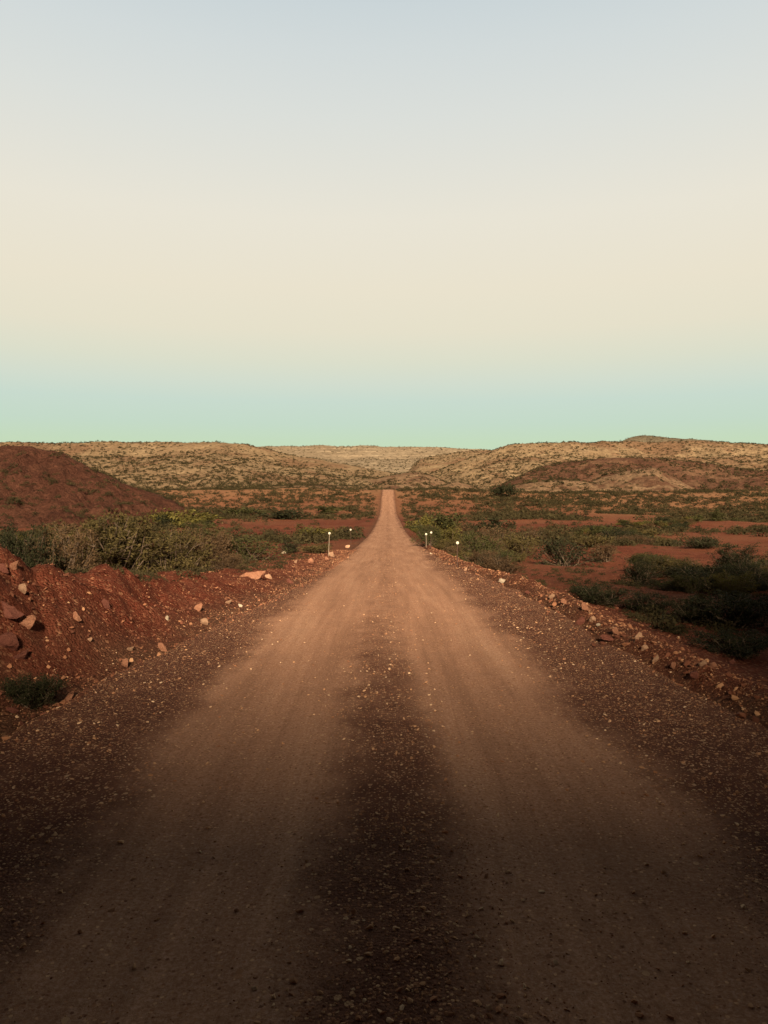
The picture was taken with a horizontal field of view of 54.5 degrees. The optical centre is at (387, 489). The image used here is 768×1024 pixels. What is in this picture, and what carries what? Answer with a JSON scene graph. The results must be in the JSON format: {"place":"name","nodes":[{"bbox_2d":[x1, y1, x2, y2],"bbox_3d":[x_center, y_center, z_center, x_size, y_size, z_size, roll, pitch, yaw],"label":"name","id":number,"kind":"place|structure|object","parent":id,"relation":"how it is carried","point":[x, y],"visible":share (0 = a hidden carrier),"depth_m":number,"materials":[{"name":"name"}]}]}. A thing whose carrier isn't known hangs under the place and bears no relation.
{"place":"outdoors","nodes":[
{"label":"outdoors","id":0,"kind":"place"},
{"bbox_2d":[0,445,200,528],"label":"red hill","id":1,"kind":"structure","parent":0,"point":[33,464],"depth_m":111.30,"materials":[{"name":"orange soil"}]},
{"bbox_2d":[0,441,393,489],"bbox_3d":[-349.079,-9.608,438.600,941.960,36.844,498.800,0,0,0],"label":"tan mesa","id":2,"kind":"structure","parent":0,"point":[201,447],"depth_m":371.20,"materials":[{"name":"soil"}]},
{"bbox_2d":[265,486,363,489],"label":"ochre ledge","id":3,"kind":"object","parent":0,"point":[315,487],"visible":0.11,"depth_m":241.94,"materials":[{"name":"soil"}]},
{"bbox_2d":[261,445,486,473],"bbox_3d":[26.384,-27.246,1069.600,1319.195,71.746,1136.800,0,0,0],"label":"mesa","id":4,"kind":"structure","parent":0,"point":[359,452],"depth_m":983.63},
{"bbox_2d":[0,489,767,1023],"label":"road","id":5,"kind":"structure","parent":0,"point":[250,849],"depth_m":3.48,"materials":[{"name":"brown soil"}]},
{"bbox_2d":[0,487,767,741],"bbox_3d":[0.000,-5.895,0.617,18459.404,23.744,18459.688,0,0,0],"label":"ground","id":6,"kind":"structure","parent":0,"point":[62,621],"depth_m":8.90,"materials":[{"name":"red soil"}]},
{"bbox_2d":[0,563,8,572],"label":"rock","id":7,"kind":"object","parent":6,"relation":"on","point":[3,568],"visible":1,"depth_m":6.83,"materials":[{"name":"brown stone"}]},
{"bbox_2d":[0,632,18,650],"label":"rock","id":8,"kind":"object","parent":6,"relation":"on","point":[8,640],"visible":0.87,"depth_m":5.96,"materials":[{"name":"brown stone"}]},
{"bbox_2d":[0,601,24,618],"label":"rock","id":9,"kind":"object","parent":6,"relation":"on","point":[11,612],"visible":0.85,"depth_m":6.23,"materials":[{"name":"brown stone"}]},
{"bbox_2d":[6,707,20,712],"bbox_3d":[-2.665,1.560,5.296,0.064,0.052,0.094,0,0,21],"label":"rock","id":10,"kind":"object","parent":6,"relation":"on","point":[13,709],"visible":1,"depth_m":5.27,"materials":[{"name":"brown stone"}]},
{"bbox_2d":[9,561,17,569],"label":"rock","id":11,"kind":"object","parent":6,"relation":"on","point":[13,565],"visible":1,"depth_m":6.96,"materials":[{"name":"brown stone"}]},
{"bbox_2d":[13,649,28,659],"bbox_3d":[-2.940,1.334,5.978,0.083,0.102,0.154,0,0,18],"label":"rock","id":12,"kind":"object","parent":6,"relation":"on","point":[22,655],"visible":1,"depth_m":5.95,"materials":[{"name":"brown stone"}]},
{"bbox_2d":[18,583,26,593],"bbox_3d":[-3.316,0.896,6.743,0.093,0.104,0.055,0,0,39],"label":"rock","id":13,"kind":"object","parent":6,"relation":"on","point":[22,588],"visible":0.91,"depth_m":6.72,"materials":[{"name":"beige stone"}]},
{"bbox_2d":[18,615,35,629],"bbox_3d":[-3.120,1.145,6.380,0.193,0.149,0.164,0,0,-23],"label":"rock","id":14,"kind":"object","parent":6,"relation":"on","point":[28,621],"visible":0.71,"depth_m":6.34,"materials":[{"name":"beige stone"}]},
{"bbox_2d":[0,517,64,567],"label":"desert shrub","id":15,"kind":"object","parent":6,"relation":"on","point":[27,559],"visible":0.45,"depth_m":12.31,"materials":[{"name":"green plant"}]},
{"bbox_2d":[0,669,71,709],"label":"desert shrub","id":16,"kind":"object","parent":6,"relation":"on","point":[40,692],"visible":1,"depth_m":5.42,"materials":[{"name":"green plant"}]},
{"bbox_2d":[14,529,65,549],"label":"desert shrub","id":17,"kind":"object","parent":6,"relation":"on","point":[36,538],"visible":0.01,"depth_m":25.04,"materials":[{"name":"green plant"}]},
{"bbox_2d":[21,516,109,572],"bbox_3d":[-5.600,1.225,12.928,1.796,1.559,1.493,0,0,21],"label":"desert shrub","id":18,"kind":"object","parent":6,"relation":"on","point":[70,562],"visible":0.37,"depth_m":12.93,"materials":[{"name":"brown plant"}]},
{"bbox_2d":[65,691,73,701],"bbox_3d":[-2.453,1.601,5.708,0.052,0.140,0.036,30,-8,-15],"label":"rock","id":19,"kind":"object","parent":6,"relation":"on","point":[69,696],"visible":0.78,"depth_m":5.70,"materials":[{"name":"brown stone"}]},
{"bbox_2d":[73,611,81,621],"bbox_3d":[-2.922,1.184,7.004,0.110,0.074,0.108,17,-1,3],"label":"rock","id":20,"kind":"object","parent":6,"relation":"on","point":[76,616],"visible":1,"depth_m":6.98,"materials":[{"name":"beige stone"}]},
{"bbox_2d":[27,508,171,573],"bbox_3d":[-5.653,1.232,14.956,2.815,1.760,2.614,0,0,31],"label":"desert shrub","id":21,"kind":"object","parent":6,"relation":"on","point":[115,554],"visible":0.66,"depth_m":14.73,"materials":[{"name":"green plant"}]},
{"bbox_2d":[102,599,110,608],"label":"rock","id":22,"kind":"object","parent":6,"relation":"on","point":[105,603],"visible":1,"depth_m":7.76,"materials":[{"name":"brown stone"}]},
{"bbox_2d":[158,642,166,651],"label":"rock","id":23,"kind":"object","parent":6,"relation":"on","point":[161,646],"visible":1,"depth_m":7.48,"materials":[{"name":"beige stone"}]},
{"bbox_2d":[154,514,174,526],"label":"desert shrub","id":24,"kind":"object","parent":6,"relation":"on","point":[165,520],"visible":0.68,"depth_m":83.06,"materials":[{"name":"green plant"}]},
{"bbox_2d":[143,508,193,525],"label":"desert shrub","id":25,"kind":"object","parent":6,"relation":"on","point":[173,516],"visible":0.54,"depth_m":90.65,"materials":[{"name":"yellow plant"}]},
{"bbox_2d":[125,523,222,572],"bbox_3d":[-4.710,1.341,15.541,2.442,1.372,1.788,0,0,-24],"label":"desert shrub","id":26,"kind":"object","parent":6,"relation":"on","point":[168,562],"visible":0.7,"depth_m":15.31,"materials":[{"name":"green plant"}]},
{"bbox_2d":[171,517,191,527],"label":"desert shrub","id":27,"kind":"object","parent":6,"relation":"on","point":[185,521],"visible":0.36,"depth_m":87.22,"materials":[{"name":"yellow plant"}]},
{"bbox_2d":[178,509,221,523],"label":"desert shrub","id":28,"kind":"object","parent":6,"relation":"on","point":[206,516],"visible":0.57,"depth_m":97.75,"materials":[{"name":"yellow plant"}]},
{"bbox_2d":[167,521,235,571],"bbox_3d":[-4.221,1.389,17.206,1.608,1.437,1.263,0,0,45],"label":"desert shrub","id":29,"kind":"object","parent":6,"relation":"on","point":[222,544],"visible":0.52,"depth_m":16.84,"materials":[{"name":"green plant"}]},
{"bbox_2d":[190,526,226,538],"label":"desert shrub","id":30,"kind":"object","parent":6,"relation":"on","point":[207,530],"visible":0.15,"depth_m":47.06,"materials":[{"name":"green plant"}]},
{"bbox_2d":[191,524,233,550],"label":"desert shrub","id":31,"kind":"object","parent":6,"relation":"on","point":[206,531],"visible":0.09,"depth_m":25.55,"materials":[{"name":"green plant"}]},
{"bbox_2d":[210,553,247,569],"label":"desert shrub","id":32,"kind":"object","parent":6,"relation":"on","point":[233,562],"visible":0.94,"depth_m":15.59,"materials":[{"name":"green plant"}]},
{"bbox_2d":[218,506,271,516],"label":"desert shrub","id":33,"kind":"object","parent":6,"relation":"on","point":[252,510],"visible":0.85,"depth_m":145.45,"materials":[{"name":"green plant"}]},
{"bbox_2d":[235,554,262,566],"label":"desert shrub","id":34,"kind":"object","parent":6,"relation":"on","point":[245,562],"visible":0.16,"depth_m":22.43,"materials":[{"name":"green plant"}]},
{"bbox_2d":[241,571,265,579],"bbox_3d":[-2.487,1.664,13.807,0.262,0.332,0.438,0,0,42],"label":"rock","id":35,"kind":"object","parent":6,"relation":"on","point":[257,575],"visible":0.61,"depth_m":13.72,"materials":[{"name":"stone"}]},
{"bbox_2d":[229,533,296,560],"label":"desert shrub","id":36,"kind":"object","parent":6,"relation":"on","point":[244,550],"visible":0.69,"depth_m":32.33,"materials":[{"name":"green plant"}]},
{"bbox_2d":[255,508,309,519],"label":"desert shrub","id":37,"kind":"object","parent":6,"relation":"on","point":[287,515],"visible":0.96,"depth_m":135.16,"materials":[{"name":"green plant"}]},
{"bbox_2d":[277,539,304,552],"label":"desert shrub","id":38,"kind":"object","parent":6,"relation":"on","point":[291,547],"visible":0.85,"depth_m":38.78,"materials":[{"name":"green plant"}]},
{"bbox_2d":[290,523,313,535],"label":"desert shrub","id":39,"kind":"object","parent":6,"relation":"on","point":[298,527],"visible":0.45,"depth_m":68.74,"materials":[{"name":"green plant"}]},
{"bbox_2d":[296,543,332,553],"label":"desert shrub","id":40,"kind":"object","parent":6,"relation":"on","point":[322,548],"visible":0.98,"depth_m":30.11,"materials":[{"name":"green plant"}]},
{"bbox_2d":[297,526,343,536],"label":"desert shrub","id":41,"kind":"object","parent":6,"relation":"on","point":[321,530],"visible":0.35,"depth_m":65.26,"materials":[{"name":"green plant"}]},
{"bbox_2d":[315,505,346,513],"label":"desert shrub","id":42,"kind":"object","parent":6,"relation":"on","point":[324,509],"visible":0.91,"depth_m":159.41,"materials":[{"name":"green plant"}]},
{"bbox_2d":[0,435,767,638],"bbox_3d":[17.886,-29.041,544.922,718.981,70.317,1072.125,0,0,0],"label":"scrub","id":43,"kind":"object","parent":6,"relation":"on","point":[670,625],"visible":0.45,"depth_m":179.13,"materials":[{"name":"green plant"}]},
{"bbox_2d":[0,544,767,745],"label":"rubble","id":44,"kind":"object","parent":6,"relation":"on","point":[686,663],"visible":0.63,"depth_m":7.83,"materials":[{"name":"brown stone"}]},
{"bbox_2d":[404,515,436,526],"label":"desert shrub","id":45,"kind":"object","parent":6,"relation":"on","point":[424,519],"visible":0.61,"depth_m":92.27,"materials":[{"name":"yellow plant"}]},
{"bbox_2d":[409,524,444,545],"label":"desert shrub","id":46,"kind":"object","parent":6,"relation":"on","point":[429,538],"visible":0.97,"depth_m":37.72,"materials":[{"name":"green plant"}]},
{"bbox_2d":[432,539,454,549],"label":"desert shrub","id":47,"kind":"object","parent":6,"relation":"on","point":[441,548],"visible":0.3,"depth_m":44.71,"materials":[{"name":"green plant"}]},
{"bbox_2d":[427,510,465,530],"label":"desert shrub","id":48,"kind":"object","parent":6,"relation":"on","point":[446,520],"visible":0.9,"depth_m":83.33,"materials":[{"name":"green plant"}]},
{"bbox_2d":[430,523,465,542],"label":"desert shrub","id":49,"kind":"object","parent":6,"relation":"on","point":[451,532],"visible":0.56,"depth_m":48.12,"materials":[{"name":"green plant"}]},
{"bbox_2d":[440,536,466,551],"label":"desert shrub","id":50,"kind":"object","parent":6,"relation":"on","point":[453,542],"visible":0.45,"depth_m":40.23,"materials":[{"name":"green plant"}]},
{"bbox_2d":[445,544,465,552],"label":"desert shrub","id":51,"kind":"object","parent":6,"relation":"on","point":[453,549],"visible":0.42,"depth_m":35.91,"materials":[{"name":"green plant"}]},
{"bbox_2d":[448,549,481,560],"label":"desert shrub","id":52,"kind":"object","parent":6,"relation":"on","point":[463,553],"visible":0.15,"depth_m":27.39,"materials":[{"name":"green plant"}]},
{"bbox_2d":[458,523,473,531],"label":"desert shrub","id":53,"kind":"object","parent":6,"relation":"on","point":[465,528],"visible":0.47,"depth_m":80.93,"materials":[{"name":"green plant"}]},
{"bbox_2d":[457,531,493,543],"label":"desert shrub","id":54,"kind":"object","parent":6,"relation":"on","point":[472,534],"visible":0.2,"depth_m":44.49,"materials":[{"name":"green plant"}]},
{"bbox_2d":[459,532,503,553],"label":"desert shrub","id":55,"kind":"object","parent":6,"relation":"on","point":[476,547],"visible":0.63,"depth_m":33.74,"materials":[{"name":"green plant"}]},
{"bbox_2d":[462,549,511,568],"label":"desert shrub","id":56,"kind":"object","parent":6,"relation":"on","point":[475,558],"visible":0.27,"depth_m":22.49,"materials":[{"name":"green plant"}]},
{"bbox_2d":[472,516,515,531],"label":"desert shrub","id":57,"kind":"object","parent":6,"relation":"on","point":[495,522],"visible":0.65,"depth_m":79.34,"materials":[{"name":"green plant"}]},
{"bbox_2d":[476,553,512,568],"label":"desert shrub","id":58,"kind":"object","parent":6,"relation":"on","point":[485,555],"visible":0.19,"depth_m":20.58,"materials":[{"name":"green plant"}]},
{"bbox_2d":[467,524,522,549],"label":"desert shrub","id":59,"kind":"object","parent":6,"relation":"on","point":[497,534],"visible":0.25,"depth_m":41.32,"materials":[{"name":"green plant"}]},
{"bbox_2d":[485,549,521,566],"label":"desert shrub","id":60,"kind":"object","parent":6,"relation":"on","point":[512,559],"visible":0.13,"depth_m":28.77,"materials":[{"name":"green plant"}]},
{"bbox_2d":[479,554,529,574],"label":"desert shrub","id":61,"kind":"object","parent":6,"relation":"on","point":[490,563],"visible":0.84,"depth_m":19.14,"materials":[{"name":"green plant"}]},
{"bbox_2d":[489,483,522,496],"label":"desert shrub","id":62,"kind":"object","parent":6,"relation":"on","point":[510,489],"visible":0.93,"depth_m":197.02,"materials":[{"name":"green plant"}]},
{"bbox_2d":[493,548,521,560],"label":"desert shrub","id":63,"kind":"object","parent":6,"relation":"on","point":[511,554],"visible":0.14,"depth_m":31.67,"materials":[{"name":"green plant"}]},
{"bbox_2d":[513,553,527,561],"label":"desert shrub","id":64,"kind":"object","parent":6,"relation":"on","point":[523,557],"visible":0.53,"depth_m":32.98,"materials":[{"name":"green plant"}]},
{"bbox_2d":[499,533,542,556],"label":"desert shrub","id":65,"kind":"object","parent":6,"relation":"on","point":[515,543],"visible":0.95,"depth_m":37.38,"materials":[{"name":"green plant"}]},
{"bbox_2d":[516,524,549,539],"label":"desert shrub","id":66,"kind":"object","parent":6,"relation":"on","point":[532,530],"visible":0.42,"depth_m":55.13,"materials":[{"name":"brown plant"}]},
{"bbox_2d":[528,535,604,566],"bbox_3d":[7.522,2.630,31.855,3.349,1.455,2.681,0,0,-8],"label":"desert shrub","id":67,"kind":"object","parent":6,"relation":"on","point":[555,555],"visible":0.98,"depth_m":31.72,"materials":[{"name":"green plant"}]},
{"bbox_2d":[575,617,584,624],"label":"rock","id":68,"kind":"object","parent":6,"relation":"on","point":[580,620],"visible":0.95,"depth_m":8.82,"materials":[{"name":"brown stone"}]},
{"bbox_2d":[581,602,588,611],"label":"rock","id":69,"kind":"object","parent":6,"relation":"on","point":[584,606],"visible":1,"depth_m":9.28,"materials":[{"name":"beige stone"}]},
{"bbox_2d":[569,533,614,547],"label":"desert shrub","id":70,"kind":"object","parent":6,"relation":"on","point":[588,541],"visible":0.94,"depth_m":45.41,"materials":[{"name":"green plant"}]},
{"bbox_2d":[590,525,612,535],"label":"desert shrub","id":71,"kind":"object","parent":6,"relation":"on","point":[597,529],"visible":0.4,"depth_m":63.71,"materials":[{"name":"green plant"}]},
{"bbox_2d":[566,578,642,605],"bbox_3d":[3.458,1.645,11.806,1.251,0.398,0.978,0,0,15],"label":"desert shrub","id":72,"kind":"object","parent":6,"relation":"on","point":[593,594],"visible":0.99,"depth_m":11.78,"materials":[{"name":"green plant"}]},
{"bbox_2d":[589,542,619,562],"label":"desert shrub","id":73,"kind":"object","parent":6,"relation":"on","point":[607,553],"visible":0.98,"depth_m":32.25,"materials":[{"name":"brown plant"}]},
{"bbox_2d":[601,634,613,640],"bbox_3d":[2.346,1.571,7.929,0.152,0.069,0.119,0,0,37],"label":"rock","id":74,"kind":"object","parent":6,"relation":"on","point":[606,637],"visible":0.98,"depth_m":7.90,"materials":[{"name":"brown stone"}]},
{"bbox_2d":[599,526,632,539],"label":"desert shrub","id":75,"kind":"object","parent":6,"relation":"on","point":[617,532],"visible":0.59,"depth_m":55.55,"materials":[{"name":"green plant"}]},
{"bbox_2d":[621,528,656,539],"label":"desert shrub","id":76,"kind":"object","parent":6,"relation":"on","point":[633,532],"visible":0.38,"depth_m":58.62,"materials":[{"name":"green plant"}]},
{"bbox_2d":[604,590,674,614],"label":"desert shrub","id":77,"kind":"object","parent":6,"relation":"on","point":[639,603],"visible":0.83,"depth_m":11.42,"materials":[{"name":"green plant"}]},
{"bbox_2d":[620,558,662,586],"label":"desert shrub","id":78,"kind":"object","parent":6,"relation":"on","point":[638,572],"visible":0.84,"depth_m":18.47,"materials":[{"name":"green plant"}]},
{"bbox_2d":[634,528,659,537],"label":"desert shrub","id":79,"kind":"object","parent":6,"relation":"on","point":[650,534],"visible":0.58,"depth_m":61.90,"materials":[{"name":"green plant"}]},
{"bbox_2d":[627,552,670,572],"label":"desert shrub","id":80,"kind":"object","parent":6,"relation":"on","point":[633,559],"visible":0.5,"depth_m":21.98,"materials":[{"name":"green plant"}]},
{"bbox_2d":[625,553,713,577],"bbox_3d":[7.809,2.060,20.180,2.103,0.712,2.074,0,0,-33],"label":"desert shrub","id":81,"kind":"object","parent":6,"relation":"on","point":[667,562],"visible":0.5,"depth_m":20.22,"materials":[{"name":"green plant"}]},
{"bbox_2d":[638,575,702,593],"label":"desert shrub","id":82,"kind":"object","parent":6,"relation":"on","point":[663,580],"visible":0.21,"depth_m":16.34,"materials":[{"name":"green plant"}]},
{"bbox_2d":[654,574,710,593],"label":"desert shrub","id":83,"kind":"object","parent":6,"relation":"on","point":[682,585],"visible":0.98,"depth_m":15.17,"materials":[{"name":"green plant"}]},
{"bbox_2d":[654,594,725,623],"bbox_3d":[4.089,1.611,10.151,0.877,0.422,0.633,0,0,-25],"label":"desert shrub","id":84,"kind":"object","parent":6,"relation":"on","point":[681,612],"visible":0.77,"depth_m":10.08,"materials":[{"name":"green plant"}]},
{"bbox_2d":[689,671,698,678],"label":"rock","id":85,"kind":"object","parent":6,"relation":"on","point":[694,674],"visible":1,"depth_m":6.16,"materials":[{"name":"brown stone"}]},
{"bbox_2d":[667,534,724,548],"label":"desert shrub","id":86,"kind":"object","parent":6,"relation":"on","point":[704,543],"visible":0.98,"depth_m":45.70,"materials":[{"name":"green plant"}]},
{"bbox_2d":[688,514,703,521],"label":"desert shrub","id":87,"kind":"object","parent":6,"relation":"on","point":[698,517],"visible":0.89,"depth_m":115.06,"materials":[{"name":"green plant"}]},
{"bbox_2d":[657,559,767,591],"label":"desert shrub","id":88,"kind":"object","parent":6,"relation":"on","point":[691,571],"visible":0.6,"depth_m":17.17,"materials":[{"name":"green plant"}]},
{"bbox_2d":[708,508,724,520],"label":"desert shrub","id":89,"kind":"object","parent":6,"relation":"on","point":[715,514],"visible":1,"depth_m":118.02,"materials":[{"name":"green plant"}]},
{"bbox_2d":[677,589,767,629],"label":"desert shrub","id":90,"kind":"object","parent":6,"relation":"on","point":[738,609],"visible":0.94,"depth_m":9.77,"materials":[{"name":"green plant"}]},
{"bbox_2d":[680,626,767,660],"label":"desert shrub","id":91,"kind":"object","parent":6,"relation":"on","point":[741,646],"visible":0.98,"depth_m":7.95,"materials":[{"name":"green plant"}]},
{"bbox_2d":[700,569,767,597],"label":"desert shrub","id":92,"kind":"object","parent":6,"relation":"on","point":[740,582],"visible":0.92,"depth_m":15.23,"materials":[{"name":"green plant"}]},
{"bbox_2d":[707,542,767,573],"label":"desert shrub","id":93,"kind":"object","parent":6,"relation":"on","point":[729,557],"visible":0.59,"depth_m":19.27,"materials":[{"name":"green plant"}]},
{"bbox_2d":[709,562,767,581],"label":"desert shrub","id":94,"kind":"object","parent":6,"relation":"on","point":[750,568],"visible":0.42,"depth_m":17.42,"materials":[{"name":"green plant"}]},
{"bbox_2d":[711,553,767,575],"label":"desert shrub","id":95,"kind":"object","parent":6,"relation":"on","point":[765,564],"visible":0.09,"depth_m":21.80,"materials":[{"name":"green plant"}]},
{"bbox_2d":[729,577,767,591],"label":"desert shrub","id":96,"kind":"object","parent":6,"relation":"on","point":[762,586],"visible":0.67,"depth_m":15.91,"materials":[{"name":"green plant"}]},
{"bbox_2d":[0,0,767,449],"label":"sky","id":97,"kind":"structure","parent":0,"point":[469,224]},
{"bbox_2d":[370,472,444,489],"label":"reddish knoll","id":98,"kind":"structure","parent":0,"point":[402,476],"depth_m":304.55,"materials":[{"name":"soil"}]},
{"bbox_2d":[408,450,490,473],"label":"spur","id":99,"kind":"structure","parent":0,"point":[434,467],"depth_m":634.03,"materials":[{"name":"beige soil"}]},
{"bbox_2d":[439,482,471,489],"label":"pale knoll","id":100,"kind":"structure","parent":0,"point":[462,485],"depth_m":235.58,"materials":[{"name":"soil"}]},
{"bbox_2d":[505,480,610,492],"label":"pale rise","id":101,"kind":"structure","parent":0,"point":[530,486],"depth_m":236.85,"materials":[{"name":"soil"}]},
{"bbox_2d":[430,441,767,489],"bbox_3d":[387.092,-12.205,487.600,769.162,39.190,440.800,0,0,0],"label":"capped mesa","id":102,"kind":"structure","parent":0,"point":[611,451],"depth_m":452.53,"materials":[{"name":"beige soil"}]},
{"bbox_2d":[489,457,767,489],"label":"rust slope","id":103,"kind":"structure","parent":0,"point":[690,481],"depth_m":297.65,"materials":[{"name":"brown soil"}]},
{"bbox_2d":[590,466,693,491],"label":"ochre mound","id":104,"kind":"object","parent":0,"point":[648,482],"visible":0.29,"depth_m":248.12,"materials":[{"name":"soil"}]},
{"bbox_2d":[623,435,728,442],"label":"butte","id":105,"kind":"object","parent":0,"point":[645,438],"visible":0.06,"depth_m":614.94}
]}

